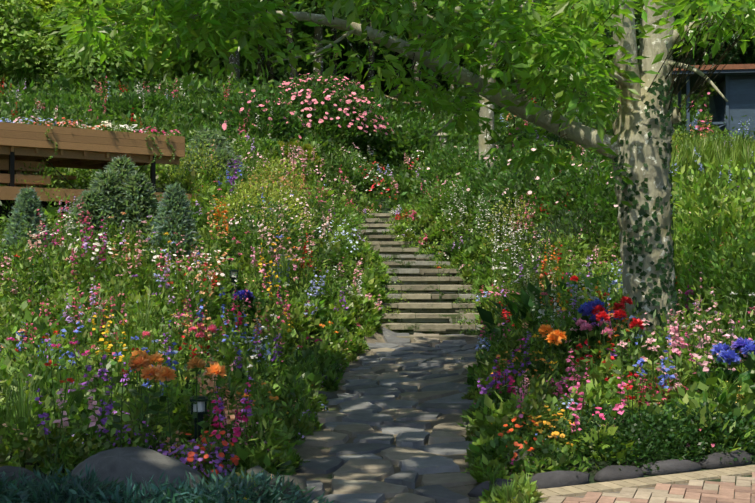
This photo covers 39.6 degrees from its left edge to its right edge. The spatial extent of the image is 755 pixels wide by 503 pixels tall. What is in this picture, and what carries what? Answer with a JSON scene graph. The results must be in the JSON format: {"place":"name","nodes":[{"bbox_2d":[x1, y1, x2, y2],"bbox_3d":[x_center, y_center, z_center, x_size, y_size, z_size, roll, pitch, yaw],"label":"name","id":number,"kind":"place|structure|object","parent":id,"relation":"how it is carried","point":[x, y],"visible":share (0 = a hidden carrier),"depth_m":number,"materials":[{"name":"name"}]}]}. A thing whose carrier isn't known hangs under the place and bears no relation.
{"place":"outdoors","nodes":[
{"label":"outdoors","id":0,"kind":"place"},
{"bbox_2d":[5,125,754,484],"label":"ground","id":1,"kind":"structure","parent":0,"point":[569,467],"depth_m":16.22,"materials":[{"name":"plant"}]},
{"bbox_2d":[0,122,197,219],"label":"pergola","id":2,"kind":"object","parent":1,"relation":"on","point":[79,148],"depth_m":20.50,"materials":[{"name":"brown wood"}]},
{"bbox_2d":[190,269,238,441],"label":"garden lights","id":3,"kind":"object","parent":1,"relation":"on","point":[200,414],"visible":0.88,"depth_m":8.42},
{"bbox_2d":[193,272,236,411],"bbox_3d":[-1.840,0.798,12.398,0.104,0.975,8.033,0,0,-6],"label":"lamp glass","id":4,"kind":"object","parent":3,"relation":"in","point":[201,406],"visible":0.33,"depth_m":8.42,"materials":[{"name":"white glass"}]},
{"bbox_2d":[0,328,551,502],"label":"rocks","id":5,"kind":"object","parent":1,"relation":"on","point":[139,463],"visible":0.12,"depth_m":6.70,"materials":[{"name":"grey stone"}]},
{"bbox_2d":[0,41,754,502],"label":"garden foliage","id":6,"kind":"object","parent":1,"relation":"on","point":[708,233],"visible":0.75,"depth_m":15.48,"materials":[{"name":"green plant"}]},
{"bbox_2d":[385,95,433,130],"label":"arbour logs","id":7,"kind":"object","parent":6,"relation":"on","point":[408,103],"visible":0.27,"depth_m":38.76,"materials":[{"name":"green wood"}]},
{"bbox_2d":[0,73,754,499],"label":"wildflowers","id":8,"kind":"object","parent":1,"relation":"on","point":[144,361],"visible":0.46,"depth_m":11.46,"materials":[{"name":"multicoloured plant"}]},
{"bbox_2d":[0,0,754,99],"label":"woodland foliage","id":9,"kind":"object","parent":1,"relation":"on","point":[24,35],"visible":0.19,"depth_m":44.25,"materials":[{"name":"green plant"}]},
{"bbox_2d":[41,0,754,350],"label":"tree","id":10,"kind":"object","parent":1,"relation":"on","point":[568,34],"depth_m":10.95,"materials":[{"name":"green plant"}]},
{"bbox_2d":[281,323,548,502],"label":"path joints","id":11,"kind":"object","parent":1,"relation":"on","point":[308,452],"visible":0.04,"depth_m":8.50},
{"bbox_2d":[294,328,479,502],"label":"flagstones","id":12,"kind":"object","parent":11,"relation":"on","point":[361,476],"visible":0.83,"depth_m":9.32,"materials":[{"name":"grey stone"}]},
{"bbox_2d":[355,213,485,340],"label":"stone steps","id":13,"kind":"structure","parent":1,"relation":"on","point":[377,237],"depth_m":20.37,"materials":[{"name":"grey stone"}]},
{"bbox_2d":[364,219,479,334],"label":"step treads","id":14,"kind":"object","parent":1,"relation":"on","point":[424,293],"visible":0.04,"depth_m":20.50,"materials":[{"name":"grey stone"}]},
{"bbox_2d":[437,131,447,144],"bbox_3d":[2.106,-3.475,33.957,0.392,1.090,0.392,0,0,1],"label":"stone lantern","id":15,"kind":"object","parent":1,"relation":"on","point":[440,137],"visible":0.31,"depth_m":33.86,"materials":[{"name":"grey stone"}]},
{"bbox_2d":[229,0,742,175],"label":"forest trunks","id":16,"kind":"object","parent":1,"relation":"on","point":[485,112],"visible":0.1,"depth_m":49.78,"materials":[{"name":"grey plant"}]},
{"bbox_2d":[468,450,751,497],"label":"kerb stones","id":17,"kind":"object","parent":1,"relation":"on","point":[555,479],"visible":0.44,"depth_m":7.40,"materials":[{"name":"grey stone"}]},
{"bbox_2d":[475,465,754,502],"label":"brick paving","id":18,"kind":"structure","parent":1,"relation":"on","point":[689,487],"depth_m":7.02,"materials":[{"name":"brick"}]},
{"bbox_2d":[671,69,754,142],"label":"house","id":19,"kind":"structure","parent":1,"relation":"on","point":[736,87],"depth_m":31.81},
{"bbox_2d":[673,64,754,70],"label":"roof","id":20,"kind":"structure","parent":19,"relation":"on","point":[735,66],"depth_m":31.26,"materials":[{"name":"brown wood"}]}
]}

